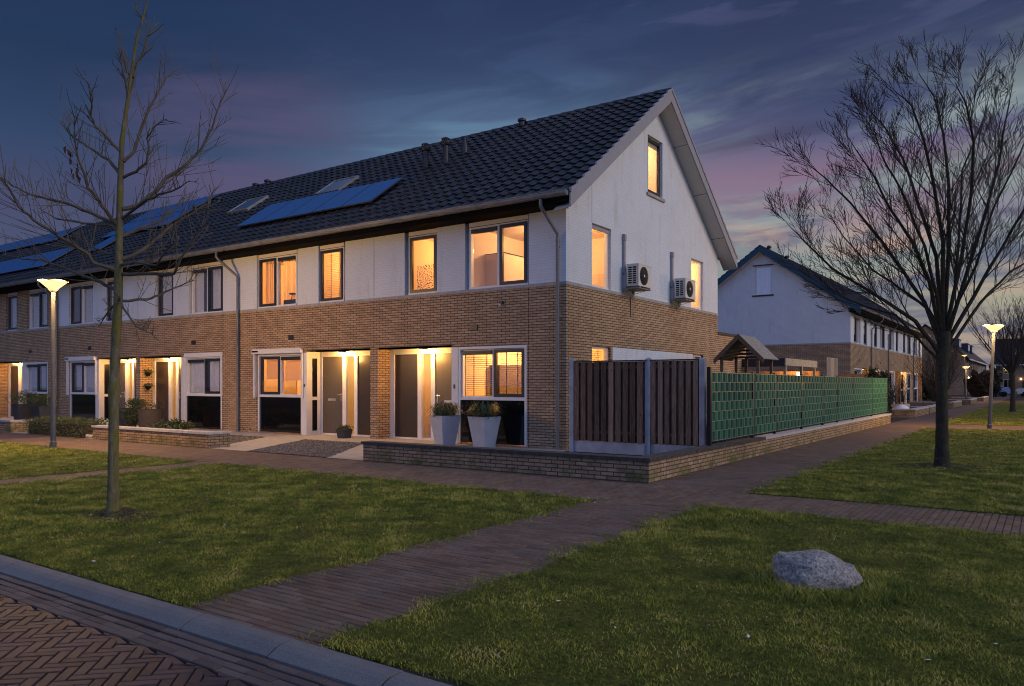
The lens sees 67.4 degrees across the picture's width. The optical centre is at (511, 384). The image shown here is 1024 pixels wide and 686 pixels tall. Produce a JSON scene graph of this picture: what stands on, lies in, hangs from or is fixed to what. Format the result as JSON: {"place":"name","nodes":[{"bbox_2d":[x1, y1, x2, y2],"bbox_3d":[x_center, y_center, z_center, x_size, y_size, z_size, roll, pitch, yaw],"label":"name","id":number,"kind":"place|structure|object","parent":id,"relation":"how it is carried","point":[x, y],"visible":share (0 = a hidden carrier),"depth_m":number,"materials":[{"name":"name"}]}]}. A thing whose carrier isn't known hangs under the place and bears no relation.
{"place":"outdoors","nodes":[
{"label":"outdoors","id":0,"kind":"place"},
{"bbox_2d":[0,443,187,479],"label":"lawn","id":1,"kind":"structure","parent":0,"point":[80,471],"depth_m":13.97,"materials":[{"name":"plant"}]},
{"bbox_2d":[0,595,254,685],"bbox_3d":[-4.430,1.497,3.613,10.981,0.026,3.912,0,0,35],"label":"road","id":2,"kind":"structure","parent":0,"point":[39,647],"depth_m":4.15,"materials":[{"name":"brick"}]},
{"bbox_2d":[0,574,346,685],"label":"gutter strip","id":3,"kind":"object","parent":2,"relation":"on","point":[247,669],"visible":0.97,"depth_m":4.48,"materials":[{"name":"concrete"}]},
{"bbox_2d":[0,554,451,685],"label":"kerb","id":4,"kind":"structure","parent":2,"relation":"on","point":[339,667],"depth_m":4.50,"materials":[{"name":"concrete"}]},
{"bbox_2d":[0,417,568,459],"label":"garden paving","id":5,"kind":"structure","parent":0,"point":[277,438],"depth_m":19.47,"materials":[{"name":"concrete"}]},
{"bbox_2d":[5,389,45,419],"bbox_3d":[-16.264,0.796,25.715,1.220,1.309,1.136,0,0,35],"label":"planter","id":6,"kind":"object","parent":5,"relation":"on","point":[22,411],"visible":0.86,"depth_m":25.49,"materials":[{"name":"ceramic"}]},
{"bbox_2d":[26,393,64,420],"bbox_3d":[-15.318,0.860,25.296,1.137,1.180,1.039,0,0,35],"label":"planter","id":7,"kind":"object","parent":5,"relation":"on","point":[41,409],"visible":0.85,"depth_m":25.08,"materials":[{"name":"ceramic"}]},
{"bbox_2d":[23,415,108,437],"bbox_3d":[-12.711,1.205,21.899,3.535,0.613,0.935,0,0,35],"label":"hedge","id":8,"kind":"object","parent":5,"relation":"on","point":[76,427],"visible":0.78,"depth_m":21.37,"materials":[{"name":"green plant"}]},
{"bbox_2d":[119,407,136,426],"bbox_3d":[-12.766,1.081,25.596,0.776,0.739,0.722,0,0,35],"label":"planter","id":9,"kind":"object","parent":5,"relation":"on","point":[121,421],"visible":0.39,"depth_m":25.35,"materials":[{"name":"ceramic"}]},
{"bbox_2d":[120,397,147,426],"bbox_3d":[-12.207,0.931,24.927,1.082,1.052,0.844,0,0,35],"label":"pot shrub","id":10,"kind":"object","parent":5,"relation":"on","point":[131,414],"visible":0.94,"depth_m":24.82,"materials":[{"name":"green plant"}]},
{"bbox_2d":[136,402,166,427],"bbox_3d":[-11.526,0.992,24.552,0.984,0.915,0.970,0,0,-28],"label":"planter","id":11,"kind":"object","parent":5,"relation":"on","point":[146,415],"visible":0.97,"depth_m":24.25,"materials":[{"name":"ceramic"}]},
{"bbox_2d":[147,417,194,429],"bbox_3d":[-10.228,1.228,23.044,2.310,0.480,0.827,0,0,35],"label":"shrub","id":12,"kind":"object","parent":5,"relation":"on","point":[172,424],"visible":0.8,"depth_m":22.74,"materials":[{"name":"green plant"}]},
{"bbox_2d":[334,425,353,437],"bbox_3d":[-4.519,1.253,20.782,0.529,0.395,0.522,0,0,35],"label":"planter","id":13,"kind":"object","parent":5,"relation":"on","point":[344,431],"visible":1,"depth_m":20.62,"materials":[{"name":"concrete"}]},
{"bbox_2d":[426,401,463,444],"bbox_3d":[-1.592,0.927,18.198,1.188,1.046,1.046,0,0,35],"label":"planter","id":14,"kind":"object","parent":5,"relation":"on","point":[445,421],"visible":1,"depth_m":18.03,"materials":[{"name":"ceramic"}]},
{"bbox_2d":[464,400,503,447],"bbox_3d":[-0.621,0.905,17.580,1.187,1.091,1.290,0,0,35],"label":"planter","id":15,"kind":"object","parent":5,"relation":"on","point":[484,422],"visible":1,"depth_m":17.37,"materials":[{"name":"ceramic"}]},
{"bbox_2d":[0,464,594,606],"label":"lawn","id":16,"kind":"structure","parent":0,"point":[297,569],"depth_m":7.56,"materials":[{"name":"plant"}]},
{"bbox_2d":[73,506,159,523],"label":"twig litter","id":17,"kind":"object","parent":16,"relation":"on","point":[123,511],"visible":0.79,"depth_m":8.24,"materials":[{"name":"brown plant"}]},
{"bbox_2d":[0,0,238,518],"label":"bare tree","id":18,"kind":"object","parent":16,"relation":"on","point":[113,482],"visible":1,"depth_m":8.27,"materials":[{"name":"brown plant"}]},
{"bbox_2d":[0,436,1023,648],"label":"footpath","id":19,"kind":"structure","parent":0,"point":[382,587],"depth_m":8.24,"materials":[{"name":"brick"}]},
{"bbox_2d":[0,394,1023,443],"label":"distant footpath","id":20,"kind":"structure","parent":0,"point":[890,431],"depth_m":25.29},
{"bbox_2d":[969,384,1010,396],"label":"parked car","id":21,"kind":"object","parent":20,"relation":"on","point":[1005,392],"visible":0.32,"depth_m":90.10,"materials":[{"name":"paint"}]},
{"bbox_2d":[0,394,1023,685],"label":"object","id":22,"kind":"object","parent":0,"point":[432,676],"visible":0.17,"depth_m":15.12,"materials":[{"name":"soil"}]},
{"bbox_2d":[230,435,260,443],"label":"gravel","id":23,"kind":"structure","parent":22,"relation":"on","point":[239,438],"depth_m":20.48,"materials":[{"name":"grey gravel"}]},
{"bbox_2d":[251,439,360,456],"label":"gravel","id":24,"kind":"structure","parent":22,"relation":"on","point":[310,449],"depth_m":17.41,"materials":[{"name":"grey gravel"}]},
{"bbox_2d":[569,358,705,454],"bbox_3d":[2.530,0.468,15.862,3.040,2.065,0.170,0,0,35],"label":"wooden fence","id":25,"kind":"object","parent":22,"relation":"on","point":[636,404],"visible":0.96,"depth_m":15.77,"materials":[{"name":"wood"}]},
{"bbox_2d":[713,334,778,435],"bbox_3d":[6.555,0.035,21.455,1.380,2.830,1.480,0,0,35],"label":"playhouse","id":26,"kind":"object","parent":22,"relation":"on","point":[735,346],"visible":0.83,"depth_m":21.33,"materials":[{"name":"brown wood"}]},
{"bbox_2d":[742,358,818,416],"bbox_3d":[8.834,0.275,29.404,4.570,2.350,5.050,0,0,35],"label":"carport","id":27,"kind":"object","parent":22,"relation":"on","point":[783,362],"visible":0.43,"depth_m":27.40,"materials":[{"name":"brown paint"}]},
{"bbox_2d":[826,357,837,402],"bbox_3d":[14.063,0.090,33.725,0.050,2.520,2.120,0,0,35],"label":"timber screen","id":28,"kind":"object","parent":22,"relation":"on","point":[831,367],"visible":0.34,"depth_m":33.54,"materials":[{"name":"grey wood"}]},
{"bbox_2d":[819,374,889,404],"bbox_3d":[13.578,0.475,38.031,9.290,1.950,0.030,0,0,35],"label":"timber fence","id":29,"kind":"object","parent":22,"relation":"on","point":[850,375],"visible":0.06,"depth_m":36.23,"materials":[{"name":"orange wood"}]},
{"bbox_2d":[855,366,882,417],"bbox_3d":[14.487,0.328,31.268,1.075,2.280,1.367,0,0,-20],"label":"conifer shrub","id":30,"kind":"object","parent":22,"relation":"on","point":[873,373],"visible":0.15,"depth_m":31.06,"materials":[{"name":"green plant"}]},
{"bbox_2d":[879,369,896,415],"bbox_3d":[15.719,0.414,32.410,0.950,2.104,0.998,0,0,35],"label":"conifer shrub","id":31,"kind":"object","parent":22,"relation":"on","point":[889,407],"visible":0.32,"depth_m":32.30,"materials":[{"name":"green plant"}]},
{"bbox_2d":[890,372,912,403],"bbox_3d":[19.754,0.414,39.310,2.053,2.093,1.662,0,0,-22],"label":"bare shrub","id":32,"kind":"object","parent":22,"relation":"on","point":[899,393],"visible":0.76,"depth_m":39.38,"materials":[{"name":"brown plant"}]},
{"bbox_2d":[904,332,969,398],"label":"bare shrub","id":33,"kind":"object","parent":22,"relation":"on","point":[952,360],"visible":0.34,"depth_m":56.75,"materials":[{"name":"brown plant"}]},
{"bbox_2d":[0,0,1023,369],"label":"sky","id":34,"kind":"structure","parent":0,"point":[323,84],"materials":[{"name":"blue"}]},
{"bbox_2d":[0,408,1023,685],"bbox_3d":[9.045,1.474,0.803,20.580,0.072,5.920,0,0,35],"label":"lawn","id":35,"kind":"structure","parent":0,"point":[610,653],"depth_m":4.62,"materials":[{"name":"plant"}]},
{"bbox_2d":[1,442,1021,683],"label":"fallen leaves","id":36,"kind":"object","parent":35,"relation":"on","point":[748,636],"visible":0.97,"depth_m":6.40,"materials":[{"name":"brown plant"}]},
{"bbox_2d":[771,549,862,591],"bbox_3d":[2.196,1.377,5.541,0.636,0.356,0.464,6,-1,-6],"label":"boulder","id":37,"kind":"object","parent":35,"relation":"on","point":[817,568],"visible":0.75,"depth_m":5.38,"materials":[{"name":"stone"}]},
{"bbox_2d":[749,428,1023,516],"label":"lawn","id":38,"kind":"structure","parent":0,"point":[885,478],"depth_m":11.62,"materials":[{"name":"plant"}]},
{"bbox_2d":[756,28,1023,468],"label":"bare tree","id":39,"kind":"object","parent":38,"relation":"on","point":[941,319],"visible":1,"depth_m":13.09,"materials":[{"name":"brown plant"}]},
{"bbox_2d":[890,462,994,471],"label":"twig litter","id":40,"kind":"object","parent":38,"relation":"on","point":[929,464],"visible":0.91,"depth_m":13.10,"materials":[{"name":"brown plant"}]},
{"bbox_2d":[922,324,974,394],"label":"house","id":41,"kind":"structure","parent":0,"point":[958,389],"depth_m":103.52,"materials":[{"name":"beige brick"}]},
{"bbox_2d":[961,343,981,370],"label":"house","id":42,"kind":"structure","parent":0,"point":[965,347],"depth_m":116.61,"materials":[{"name":"black brick"}]},
{"bbox_2d":[970,345,984,373],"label":"house","id":43,"kind":"structure","parent":0,"point":[978,364],"depth_m":122.44,"materials":[{"name":"beige brick"}]},
{"bbox_2d":[948,402,1023,425],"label":"lawn","id":44,"kind":"structure","parent":0,"point":[1005,405],"depth_m":36.78,"materials":[{"name":"plant"}]},
{"bbox_2d":[948,288,1023,411],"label":"bare tree","id":45,"kind":"object","parent":44,"relation":"on","point":[1012,367],"visible":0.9,"depth_m":40.39,"materials":[{"name":"brown plant"}]},
{"bbox_2d":[1000,297,1023,352],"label":"bare tree","id":46,"kind":"object","parent":44,"relation":"on","point":[1015,324],"visible":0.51,"depth_m":47.61,"materials":[{"name":"brown plant"}]},
{"label":"ground","id":47,"kind":"structure","parent":0,"visible":0},
{"bbox_2d":[0,419,31,432],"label":"garden wall","id":48,"kind":"structure","parent":47,"relation":"on","point":[8,425],"depth_m":23.45,"materials":[{"name":"brick"}]},
{"bbox_2d":[0,235,42,258],"bbox_3d":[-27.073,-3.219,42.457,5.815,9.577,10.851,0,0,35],"label":"solar panel","id":49,"kind":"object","parent":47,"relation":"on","point":[10,249],"depth_m":40.63,"materials":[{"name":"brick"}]},
{"bbox_2d":[0,221,101,276],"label":"terraced house","id":50,"kind":"structure","parent":47,"relation":"on","point":[7,263],"depth_m":37.50,"materials":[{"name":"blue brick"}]},
{"bbox_2d":[37,278,68,447],"bbox_3d":[-10.553,-0.443,17.665,0.624,3.985,0.624,0,0,35],"label":"street lamp","id":51,"kind":"object","parent":47,"relation":"on","point":[53,285],"visible":0.98,"depth_m":17.62,"materials":[{"name":"grey metal"}]},
{"bbox_2d":[0,210,149,417],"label":"terraced house","id":52,"kind":"structure","parent":47,"relation":"on","point":[25,331],"depth_m":32.12,"materials":[{"name":"beige brick"}]},
{"bbox_2d":[8,295,16,330],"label":"window","id":53,"kind":"structure","parent":52,"relation":"in","point":[14,297],"depth_m":32.90,"materials":[{"name":"white paint"}]},
{"bbox_2d":[10,366,17,415],"bbox_3d":[-21.776,0.300,33.664,0.830,2.200,0.060,0,0,35],"label":"door","id":54,"kind":"structure","parent":52,"relation":"in","point":[13,369],"depth_m":33.72,"materials":[{"name":"wood"}]},
{"bbox_2d":[27,363,46,391],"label":"window","id":55,"kind":"structure","parent":52,"relation":"in","point":[33,370],"depth_m":31.57,"materials":[{"name":"glass"}]},
{"bbox_2d":[29,290,47,328],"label":"window","id":56,"kind":"structure","parent":52,"relation":"in","point":[40,298],"depth_m":31.41,"materials":[{"name":"white paint"}]},
{"bbox_2d":[37,186,250,425],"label":"terraced house","id":57,"kind":"structure","parent":47,"relation":"on","point":[84,347],"depth_m":29.25,"materials":[{"name":"beige brick"}]},
{"bbox_2d":[70,284,93,324],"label":"window","id":58,"kind":"structure","parent":57,"relation":"in","point":[89,288],"depth_m":29.37,"materials":[{"name":"white paint"}]},
{"bbox_2d":[72,362,94,392],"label":"window","id":59,"kind":"structure","parent":57,"relation":"in","point":[85,370],"depth_m":29.34,"materials":[{"name":"glass"}]},
{"bbox_2d":[104,364,108,419],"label":"cheek window","id":60,"kind":"structure","parent":57,"relation":"in","point":[106,366],"depth_m":28.76,"materials":[{"name":"black glass"}]},
{"bbox_2d":[107,281,113,321],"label":"window","id":61,"kind":"structure","parent":57,"relation":"in","point":[109,319],"depth_m":28.25,"materials":[{"name":"white paint"}]},
{"bbox_2d":[119,363,124,410],"bbox_3d":[-14.635,0.300,28.652,0.840,2.200,0.120,0,0,35],"label":"door","id":62,"kind":"structure","parent":57,"relation":"in","point":[122,365],"depth_m":28.55,"materials":[{"name":"grey paint"}]},
{"bbox_2d":[91,425,231,447],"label":"garden wall","id":63,"kind":"structure","parent":47,"relation":"on","point":[188,438],"depth_m":18.41,"materials":[{"name":"brick"}]},
{"bbox_2d":[123,163,351,430],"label":"terraced house","id":64,"kind":"structure","parent":47,"relation":"on","point":[189,357],"depth_m":25.47,"materials":[{"name":"beige brick"}]},
{"bbox_2d":[156,362,168,421],"bbox_3d":[-12.284,0.300,27.050,0.830,2.200,0.060,0,0,35],"label":"door","id":65,"kind":"structure","parent":64,"relation":"in","point":[162,368],"depth_m":27.01,"materials":[{"name":"grey wood"}]},
{"bbox_2d":[158,275,172,316],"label":"window","id":66,"kind":"structure","parent":64,"relation":"in","point":[168,296],"depth_m":26.29,"materials":[{"name":"white paint"}]},
{"bbox_2d":[179,361,180,420],"bbox_3d":[-11.124,0.300,26.205,0.840,2.200,0.120,0,0,35],"label":"door","id":67,"kind":"structure","parent":64,"relation":"in","point":[179,361],"depth_m":26.40,"materials":[{"name":"paint"}]},
{"bbox_2d":[187,358,219,394],"bbox_3d":[-9.918,-0.262,24.900,1.890,1.175,0.179,0,0,35],"label":"window","id":68,"kind":"structure","parent":64,"relation":"in","point":[198,367],"depth_m":24.99,"materials":[{"name":"white paint"}]},
{"bbox_2d":[191,265,222,313],"bbox_3d":[-9.779,-3.047,24.802,1.750,1.505,0.175,0,0,35],"label":"window","id":69,"kind":"structure","parent":64,"relation":"in","point":[197,285],"depth_m":24.77,"materials":[{"name":"white paint"}]},
{"bbox_2d":[215,132,479,438],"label":"terraced house","id":70,"kind":"structure","parent":47,"relation":"on","point":[304,323],"depth_m":22.31,"materials":[{"name":"beige brick"}]},
{"bbox_2d":[258,254,296,307],"bbox_3d":[-6.898,-3.047,22.849,1.750,1.505,0.265,0,0,35],"label":"window","id":71,"kind":"structure","parent":70,"relation":"in","point":[273,271],"depth_m":22.80,"materials":[{"name":"glass"}]},
{"bbox_2d":[260,355,300,395],"bbox_3d":[-6.783,-0.265,22.717,1.890,1.170,0.180,0,0,35],"label":"window","id":72,"kind":"structure","parent":70,"relation":"in","point":[275,364],"depth_m":22.70,"materials":[{"name":"glass"}]},
{"bbox_2d":[312,358,316,430],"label":"cheek window","id":73,"kind":"structure","parent":70,"relation":"in","point":[314,361],"depth_m":22.14,"materials":[{"name":"black glass"}]},
{"bbox_2d":[320,247,344,302],"bbox_3d":[-4.987,-3.047,21.472,0.980,1.505,0.181,0,0,35],"label":"window","id":74,"kind":"structure","parent":70,"relation":"in","point":[341,250],"depth_m":21.42,"materials":[{"name":"glass"}]},
{"bbox_2d":[323,356,341,432],"bbox_3d":[-5.142,0.300,22.037,0.840,2.200,0.120,0,0,35],"label":"door","id":75,"kind":"structure","parent":70,"relation":"in","point":[332,366],"depth_m":22.05,"materials":[{"name":"grey paint"}]},
{"bbox_2d":[358,356,369,434],"bbox_3d":[-3.948,0.300,21.241,0.830,2.200,0.060,0,0,35],"label":"door","id":76,"kind":"structure","parent":70,"relation":"in","point":[363,361],"depth_m":21.33,"materials":[{"name":"grey wood"}]},
{"bbox_2d":[354,88,737,449],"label":"end house","id":77,"kind":"structure","parent":47,"relation":"on","point":[498,265],"depth_m":19.40,"materials":[{"name":"beige brick"}]},
{"bbox_2d":[395,354,417,437],"bbox_3d":[-2.791,0.300,20.435,0.830,2.200,0.060,0,0,35],"label":"door","id":78,"kind":"structure","parent":77,"relation":"in","point":[406,365],"depth_m":20.42,"materials":[{"name":"grey wood"}]},
{"bbox_2d":[408,233,436,294],"bbox_3d":[-2.219,-3.047,19.533,0.980,1.505,0.165,0,0,35],"label":"window","id":79,"kind":"structure","parent":77,"relation":"in","point":[428,236],"depth_m":19.60,"materials":[{"name":"glass"}]},
{"bbox_2d":[436,353,450,407],"bbox_3d":[-1.631,0.300,19.590,0.840,2.200,0.120,0,0,35],"label":"door","id":80,"kind":"structure","parent":77,"relation":"in","point":[443,360],"depth_m":19.68,"materials":[{"name":"grey paint"}]},
{"bbox_2d":[461,348,523,397],"bbox_3d":[-0.423,-0.265,18.289,1.890,1.170,0.186,0,0,35],"label":"window","id":81,"kind":"structure","parent":77,"relation":"in","point":[494,352],"depth_m":18.23,"materials":[{"name":"white paint"}]},
{"bbox_2d":[469,220,527,289],"bbox_3d":[-0.300,-3.047,18.168,1.750,1.505,0.130,0,0,35],"label":"window","id":82,"kind":"structure","parent":77,"relation":"in","point":[499,228],"depth_m":18.09,"materials":[{"name":"white paint"}]},
{"bbox_2d":[592,346,607,360],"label":"gable window","id":83,"kind":"structure","parent":77,"relation":"in","point":[605,349],"depth_m":18.74,"materials":[{"name":"white paint"}]},
{"bbox_2d":[592,224,608,289],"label":"gable window","id":84,"kind":"structure","parent":77,"relation":"in","point":[605,235],"depth_m":18.79,"materials":[{"name":"white paint"}]},
{"bbox_2d":[622,234,651,299],"bbox_3d":[3.154,-2.959,19.407,0.480,1.623,0.780,0,0,35],"label":"air conditioner","id":85,"kind":"object","parent":77,"relation":"attached to","point":[636,277],"visible":1,"depth_m":19.21,"materials":[{"name":"metal"}]},
{"bbox_2d":[648,136,659,196],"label":"gable window","id":86,"kind":"structure","parent":77,"relation":"in","point":[650,140],"depth_m":21.23,"materials":[{"name":"white paint"}]},
{"bbox_2d":[670,252,695,309],"bbox_3d":[4.869,-2.939,21.869,0.480,1.623,0.780,0,0,35],"label":"air conditioner","id":87,"kind":"object","parent":77,"relation":"attached to","point":[682,290],"visible":1,"depth_m":21.67,"materials":[{"name":"metal"}]},
{"bbox_2d":[691,259,701,309],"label":"gable window","id":88,"kind":"structure","parent":77,"relation":"in","point":[693,261],"depth_m":23.83,"materials":[{"name":"white paint"}]},
{"bbox_2d":[361,413,890,483],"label":"garden wall","id":89,"kind":"structure","parent":47,"relation":"on","point":[650,468],"depth_m":13.11,"materials":[{"name":"brick"}]},
{"bbox_2d":[707,367,886,445],"bbox_3d":[8.758,0.390,21.177,0.082,1.400,18.413,0,0,35],"label":"green strip fence","id":90,"kind":"object","parent":89,"relation":"on","point":[845,400],"visible":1,"depth_m":17.25,"materials":[{"name":"plastic"}]},
{"bbox_2d":[718,332,745,420],"bbox_3d":[5.453,-0.080,27.500,5.040,3.260,2.940,0,0,35],"label":"brick annex","id":91,"kind":"object","parent":47,"relation":"on","point":[724,339],"visible":0.17,"depth_m":25.68,"materials":[{"name":"brown brick"}]},
{"bbox_2d":[718,245,883,377],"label":"end house","id":92,"kind":"structure","parent":47,"relation":"on","point":[771,307],"depth_m":43.73,"materials":[{"name":"white paint"}]},
{"bbox_2d":[754,265,771,294],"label":"gable window","id":93,"kind":"structure","parent":92,"relation":"in","point":[762,274],"depth_m":44.47,"materials":[{"name":"glass"}]},
{"bbox_2d":[854,316,859,343],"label":"window","id":94,"kind":"structure","parent":92,"relation":"in","point":[856,320],"depth_m":43.49,"materials":[{"name":"black glass"}]},
{"bbox_2d":[788,259,896,372],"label":"terraced house","id":95,"kind":"structure","parent":47,"relation":"on","point":[879,348],"depth_m":49.13,"materials":[{"name":"beige brick"}]},
{"bbox_2d":[880,326,883,348],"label":"window","id":96,"kind":"structure","parent":95,"relation":"in","point":[881,331],"depth_m":49.87,"materials":[{"name":"black glass"}]},
{"bbox_2d":[814,271,911,403],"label":"terraced house","id":97,"kind":"structure","parent":47,"relation":"on","point":[893,353],"depth_m":53.64,"materials":[{"name":"tan brick"},{"name":"dark tile"},{"name":"white paint"}]},
{"bbox_2d":[827,282,920,403],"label":"terraced house","id":98,"kind":"structure","parent":47,"relation":"on","point":[906,342],"depth_m":58.27,"materials":[{"name":"tan brick"},{"name":"dark tile"},{"name":"white paint"}]},
{"bbox_2d":[849,288,930,401],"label":"terraced house","id":99,"kind":"structure","parent":47,"relation":"on","point":[916,392],"depth_m":62.92,"materials":[{"name":"tan brick"},{"name":"dark tile"},{"name":"white paint"}]},
{"bbox_2d":[874,406,929,416],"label":"garden wall","id":100,"kind":"structure","parent":47,"relation":"on","point":[917,411],"depth_m":34.46,"materials":[{"name":"brick"}]},
{"bbox_2d":[910,404,935,413],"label":"garden wall","id":101,"kind":"structure","parent":47,"relation":"on","point":[932,408],"depth_m":38.83,"materials":[{"name":"brick"}]},
{"bbox_2d":[910,400,961,407],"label":"garden wall","id":102,"kind":"structure","parent":47,"relation":"on","point":[954,404],"depth_m":48.48,"materials":[{"name":"brick"}]},
{"bbox_2d":[902,339,967,401],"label":"bare shrub","id":103,"kind":"object","parent":102,"relation":"in","point":[932,382],"visible":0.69,"depth_m":51.39,"materials":[{"name":"brown plant"}]},
{"bbox_2d":[922,371,949,400],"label":"dark hedge","id":104,"kind":"object","parent":47,"relation":"on","point":[925,394],"visible":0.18,"depth_m":69.14,"materials":[{"name":"green plant"}]},
{"bbox_2d":[948,398,976,404],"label":"garden wall","id":105,"kind":"structure","parent":47,"relation":"on","point":[969,401],"depth_m":56.11,"materials":[{"name":"brick"}]},
{"bbox_2d":[951,396,988,401],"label":"garden wall","id":106,"kind":"structure","parent":47,"relation":"on","point":[985,398],"depth_m":66.24,"materials":[{"name":"brick"}]},
{"bbox_2d":[963,369,996,396],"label":"round hedge","id":107,"kind":"object","parent":47,"relation":"on","point":[978,385],"visible":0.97,"depth_m":84.27,"materials":[{"name":"brown plant"}]},
{"bbox_2d":[983,323,1004,428],"bbox_3d":[15.778,-0.226,25.258,0.624,3.555,0.624,3,0,0],"label":"street lamp","id":108,"kind":"object","parent":47,"relation":"on","point":[993,328],"visible":0.97,"depth_m":25.21,"materials":[{"name":"grey metal"}]},
{"bbox_2d":[988,363,1004,396],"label":"yew column","id":109,"kind":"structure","parent":47,"relation":"on","point":[997,389],"depth_m":90.00,"materials":[{"name":"green plant"}]},
{"bbox_2d":[989,320,1023,394],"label":"bare tree","id":110,"kind":"object","parent":47,"relation":"on","point":[1002,346],"visible":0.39,"depth_m":105.97,"materials":[{"name":"brown plant"}]},
{"bbox_2d":[994,338,1023,389],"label":"house","id":111,"kind":"structure","parent":47,"relation":"on","point":[1019,377],"depth_m":131.80,"materials":[{"name":"beige brick"}]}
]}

